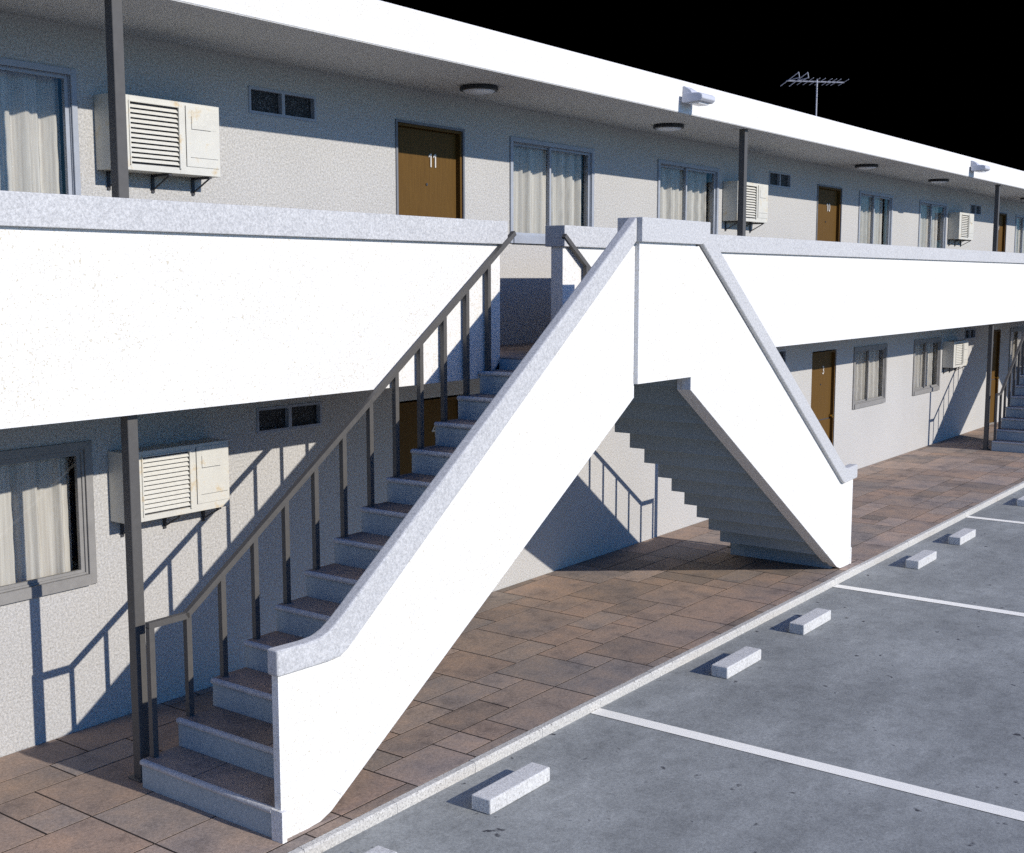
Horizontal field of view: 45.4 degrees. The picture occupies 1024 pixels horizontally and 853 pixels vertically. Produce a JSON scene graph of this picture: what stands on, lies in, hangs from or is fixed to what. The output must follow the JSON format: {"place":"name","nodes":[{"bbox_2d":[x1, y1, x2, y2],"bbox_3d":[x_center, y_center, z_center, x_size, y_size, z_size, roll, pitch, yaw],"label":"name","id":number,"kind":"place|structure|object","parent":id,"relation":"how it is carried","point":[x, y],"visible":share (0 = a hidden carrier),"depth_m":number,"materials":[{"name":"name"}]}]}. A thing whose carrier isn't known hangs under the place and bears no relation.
{"place":"outdoors","nodes":[
{"label":"outdoors","id":0,"kind":"place"},
{"bbox_2d":[0,422,1023,852],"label":"pavement","id":1,"kind":"structure","parent":0,"point":[152,816],"depth_m":9.91,"materials":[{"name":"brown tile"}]},
{"bbox_2d":[140,217,857,843],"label":"staircase","id":2,"kind":"structure","parent":1,"relation":"on","point":[656,343],"depth_m":8.53,"materials":[{"name":"concrete"}]},
{"bbox_2d":[0,0,1023,781],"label":"motel building","id":3,"kind":"structure","parent":1,"relation":"on","point":[276,298],"depth_m":9.40,"materials":[{"name":"beige paint"}]},
{"bbox_2d":[0,57,80,194],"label":"window","id":4,"kind":"structure","parent":3,"relation":"in","point":[30,145],"depth_m":7.94,"materials":[{"name":"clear glass"}]},
{"bbox_2d":[0,440,96,605],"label":"window","id":5,"kind":"structure","parent":3,"relation":"in","point":[36,542],"depth_m":8.17,"materials":[{"name":"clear glass"}]},
{"bbox_2d":[94,93,220,195],"bbox_3d":[-2.429,-1.931,8.458,0.221,0.615,0.885,5,9,36],"label":"air conditioner","id":6,"kind":"object","parent":3,"relation":"attached to","point":[167,138],"visible":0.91,"depth_m":8.38,"materials":[{"name":"beige metal"}]},
{"bbox_2d":[108,438,229,536],"bbox_3d":[-2.429,0.439,8.745,0.221,0.615,0.885,5,9,36],"label":"air conditioner","id":7,"kind":"object","parent":3,"relation":"attached to","point":[179,479],"visible":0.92,"depth_m":8.67,"materials":[{"name":"metal"}]},
{"bbox_2d":[248,86,315,121],"bbox_3d":[-1.792,-2.492,9.488,0.068,0.197,0.697,5,9,36],"label":"bathroom window","id":8,"kind":"structure","parent":3,"relation":"in","point":[263,101],"depth_m":9.47,"materials":[{"name":"black glass"}]},
{"bbox_2d":[256,401,321,433],"bbox_3d":[-1.792,-0.076,9.781,0.068,0.197,0.697,5,9,36],"label":"bathroom window","id":9,"kind":"structure","parent":3,"relation":"in","point":[295,416],"depth_m":9.76,"materials":[{"name":"black glass"}]},
{"bbox_2d":[399,395,458,474],"bbox_3d":[-0.763,0.734,11.318,0.142,1.980,0.896,5,9,36],"label":"door","id":10,"kind":"structure","parent":3,"relation":"in","point":[432,406],"depth_m":11.08,"materials":[{"name":"brown wood"}]},
{"bbox_2d":[395,119,464,218],"bbox_3d":[-0.763,-1.692,11.023,0.142,2.002,0.940,5,9,36],"label":"door","id":11,"kind":"structure","parent":3,"relation":"in","point":[430,158],"depth_m":10.98,"materials":[{"name":"brown wood"}]},
{"bbox_2d":[460,84,497,94],"bbox_3d":[-0.283,-2.888,10.517,0.330,0.064,0.330,5,9,36],"label":"ceiling light","id":12,"kind":"object","parent":3,"relation":"attached to","point":[479,89],"visible":1,"depth_m":10.41,"materials":[{"name":"white glass"}]},
{"bbox_2d":[509,136,593,243],"bbox_3d":[0.363,-2.368,12.506,0.198,1.016,1.488,5,9,36],"label":"window","id":13,"kind":"structure","parent":3,"relation":"in","point":[545,178],"depth_m":12.47,"materials":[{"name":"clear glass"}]},
{"bbox_2d":[653,123,683,130],"bbox_3d":[1.681,-3.207,13.149,0.330,0.064,0.330,5,9,36],"label":"ceiling light","id":14,"kind":"object","parent":3,"relation":"attached to","point":[668,126],"visible":1,"depth_m":13.04,"materials":[{"name":"white glass"}]},
{"bbox_2d":[657,159,718,233],"bbox_3d":[2.068,-2.645,14.791,0.198,1.016,1.512,5,9,36],"label":"window","id":15,"kind":"structure","parent":3,"relation":"in","point":[681,187],"depth_m":14.82,"materials":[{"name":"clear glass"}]},
{"bbox_2d":[682,86,714,105],"bbox_3d":[1.845,-3.291,12.177,0.257,0.185,0.280,5,9,36],"label":"flood light","id":16,"kind":"object","parent":3,"relation":"attached to","point":[691,96],"visible":1,"depth_m":12.10,"materials":[{"name":"white metal"}]},
{"bbox_2d":[722,181,767,232],"bbox_3d":[3.006,-2.813,15.740,0.221,0.615,0.885,5,9,36],"label":"air conditioner","id":17,"kind":"object","parent":3,"relation":"attached to","point":[757,203],"visible":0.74,"depth_m":15.61,"materials":[{"name":"metal"}]},
{"bbox_2d":[769,171,790,188],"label":"bathroom window","id":18,"kind":"structure","parent":3,"relation":"in","point":[776,179],"depth_m":16.76,"materials":[{"name":"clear glass"}]},
{"bbox_2d":[778,350,785,362],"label":"bathroom window","id":19,"kind":"structure","parent":3,"relation":"in","point":[782,352],"depth_m":17.31,"materials":[{"name":"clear glass"}]},
{"bbox_2d":[780,72,848,115],"bbox_3d":[6.141,-6.031,24.893,1.178,2.104,1.180,0,7,0],"label":"tv antenna","id":20,"kind":"object","parent":3,"relation":"on","point":[816,81],"visible":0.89,"depth_m":24.81,"materials":[{"name":"metal"}]},
{"bbox_2d":[811,350,835,444],"bbox_3d":[4.672,-0.149,18.600,0.142,1.980,0.896,5,9,36],"label":"door","id":21,"kind":"structure","parent":3,"relation":"in","point":[823,362],"depth_m":18.68,"materials":[{"name":"brown wood"}]},
{"bbox_2d":[816,184,842,241],"bbox_3d":[4.672,-2.575,18.306,0.142,2.002,0.940,5,9,36],"label":"door","id":22,"kind":"structure","parent":3,"relation":"in","point":[829,198],"depth_m":18.33,"materials":[{"name":"brown wood"}]},
{"bbox_2d":[855,164,877,168],"bbox_3d":[5.151,-3.770,17.800,0.330,0.064,0.330,5,9,36],"label":"ceiling light","id":23,"kind":"object","parent":3,"relation":"attached to","point":[865,166],"visible":1,"depth_m":17.68,"materials":[{"name":"white glass"}]},
{"bbox_2d":[852,344,887,409],"bbox_3d":[5.803,-0.836,20.077,0.184,0.988,1.488,5,9,36],"label":"window","id":24,"kind":"structure","parent":3,"relation":"in","point":[866,367],"depth_m":20.14,"materials":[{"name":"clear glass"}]},
{"bbox_2d":[857,190,892,244],"bbox_3d":[5.797,-3.251,19.789,0.199,1.016,1.488,5,9,36],"label":"window","id":25,"kind":"structure","parent":3,"relation":"in","point":[870,203],"depth_m":19.82,"materials":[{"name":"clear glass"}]},
{"bbox_2d":[912,337,941,395],"bbox_3d":[7.502,-1.114,22.367,0.200,0.988,1.512,5,9,36],"label":"window","id":26,"kind":"structure","parent":3,"relation":"in","point":[923,348],"depth_m":22.46,"materials":[{"name":"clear glass"}]},
{"bbox_2d":[918,200,946,247],"bbox_3d":[7.502,-3.528,22.074,0.200,1.016,1.512,5,9,36],"label":"window","id":27,"kind":"structure","parent":3,"relation":"in","point":[928,210],"depth_m":22.13,"materials":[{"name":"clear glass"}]},
{"bbox_2d":[928,179,948,182],"bbox_3d":[7.116,-4.089,20.432,0.330,0.064,0.330,5,9,36],"label":"ceiling light","id":28,"kind":"object","parent":3,"relation":"attached to","point":[938,180],"visible":1,"depth_m":20.32,"materials":[{"name":"white glass"}]},
{"bbox_2d":[942,340,967,373],"bbox_3d":[8.440,-1.326,23.310,0.221,0.615,0.885,5,9,36],"label":"air conditioner","id":29,"kind":"object","parent":3,"relation":"attached to","point":[955,353],"visible":1,"depth_m":23.02,"materials":[{"name":"metal"}]},
{"bbox_2d":[948,212,973,246],"bbox_3d":[8.440,-3.696,23.023,0.221,0.615,0.885,5,9,36],"label":"air conditioner","id":30,"kind":"object","parent":3,"relation":"attached to","point":[960,226],"visible":1,"depth_m":22.73,"materials":[{"name":"metal"}]},
{"bbox_2d":[965,328,975,338],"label":"bathroom window","id":31,"kind":"structure","parent":3,"relation":"in","point":[969,333],"depth_m":24.34,"materials":[{"name":"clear glass"}]},
{"bbox_2d":[970,204,980,214],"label":"bathroom window","id":32,"kind":"structure","parent":3,"relation":"in","point":[975,209],"depth_m":24.04,"materials":[{"name":"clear glass"}]},
{"bbox_2d":[971,161,989,172],"bbox_3d":[7.601,-4.226,19.891,0.257,0.185,0.280,5,9,36],"label":"flood light","id":33,"kind":"object","parent":3,"relation":"attached to","point":[976,167],"visible":1,"depth_m":19.81,"materials":[{"name":"white metal"}]},
{"bbox_2d":[989,330,1000,422],"bbox_3d":[10.106,-1.031,25.883,0.142,1.980,0.896,5,9,36],"label":"door","id":34,"kind":"structure","parent":3,"relation":"in","point":[996,337],"depth_m":26.13,"materials":[{"name":"brown wood"}]},
{"bbox_2d":[997,212,1006,251],"bbox_3d":[10.106,-3.457,25.589,0.142,2.002,0.940,5,9,36],"label":"door","id":35,"kind":"structure","parent":3,"relation":"in","point":[1002,229],"depth_m":25.81,"materials":[{"name":"brown wood"}]},
{"bbox_2d":[1008,327,1023,372],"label":"window","id":36,"kind":"structure","parent":3,"relation":"in","point":[1015,333],"depth_m":27.29,"materials":[{"name":"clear glass"}]},
{"bbox_2d":[1014,215,1023,252],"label":"window","id":37,"kind":"structure","parent":3,"relation":"in","point":[1019,220],"depth_m":27.01,"materials":[{"name":"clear glass"}]},
{"bbox_2d":[991,333,1023,452],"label":"staircase","id":38,"kind":"structure","parent":1,"relation":"on","point":[1008,435],"depth_m":22.34,"materials":[{"name":"concrete"}]},
{"bbox_2d":[322,488,1023,852],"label":"parking lot","id":39,"kind":"structure","parent":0,"point":[920,694],"depth_m":8.30,"materials":[{"name":"grey asphalt"}]},
{"bbox_2d":[365,845,396,852],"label":"wheel stop","id":40,"kind":"object","parent":39,"relation":"on","point":[378,849],"visible":1,"depth_m":6.58,"materials":[{"name":"concrete"}]},
{"bbox_2d":[472,762,549,814],"bbox_3d":[-0.001,2.211,7.502,0.145,0.095,0.620,5,9,36],"label":"wheel stop","id":41,"kind":"object","parent":39,"relation":"on","point":[494,797],"visible":1,"depth_m":7.43,"materials":[{"name":"concrete"}]},
{"bbox_2d":[288,481,1023,852],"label":"kerb","id":42,"kind":"structure","parent":39,"relation":"on","point":[362,823],"depth_m":8.86,"materials":[{"name":"concrete"}]},
{"bbox_2d":[711,646,760,678],"bbox_3d":[1.826,1.915,9.951,0.145,0.095,0.620,5,9,36],"label":"wheel stop","id":43,"kind":"object","parent":39,"relation":"on","point":[734,663],"visible":1,"depth_m":9.86,"materials":[{"name":"concrete"}]},
{"bbox_2d":[591,708,1023,820],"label":"painted line","id":44,"kind":"object","parent":39,"relation":"on","point":[943,796],"visible":1,"depth_m":7.94,"materials":[{"name":"white paint"}]},
{"bbox_2d":[789,608,830,634],"bbox_3d":[2.713,1.770,11.140,0.145,0.095,0.620,5,9,36],"label":"wheel stop","id":45,"kind":"object","parent":39,"relation":"on","point":[806,623],"visible":1,"depth_m":11.03,"materials":[{"name":"concrete"}]},
{"bbox_2d":[905,550,936,568],"bbox_3d":[4.540,1.474,13.589,0.145,0.095,0.620,5,9,36],"label":"wheel stop","id":46,"kind":"object","parent":39,"relation":"on","point":[921,559],"visible":1,"depth_m":13.47,"materials":[{"name":"concrete"}]},
{"bbox_2d":[833,584,1023,615],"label":"painted line","id":47,"kind":"object","parent":39,"relation":"on","point":[932,600],"visible":1,"depth_m":12.02,"materials":[{"name":"white paint"}]},
{"bbox_2d":[948,528,975,544],"bbox_3d":[5.433,1.329,14.785,0.145,0.095,0.620,5,9,36],"label":"wheel stop","id":48,"kind":"object","parent":39,"relation":"on","point":[962,536],"visible":1,"depth_m":14.66,"materials":[{"name":"concrete"}]},
{"bbox_2d":[967,516,1023,523],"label":"painted line","id":49,"kind":"object","parent":39,"relation":"on","point":[995,519],"visible":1,"depth_m":16.05,"materials":[{"name":"white paint"}]},
{"bbox_2d":[1017,496,1023,506],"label":"wheel stop","id":50,"kind":"object","parent":39,"relation":"on","point":[1020,501],"visible":1,"depth_m":17.00,"materials":[{"name":"concrete"}]},
{"bbox_2d":[380,0,1023,170],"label":"sky","id":51,"kind":"structure","parent":0,"point":[947,75],"depth_m":150.70,"materials":[{"name":"black"}]}
]}

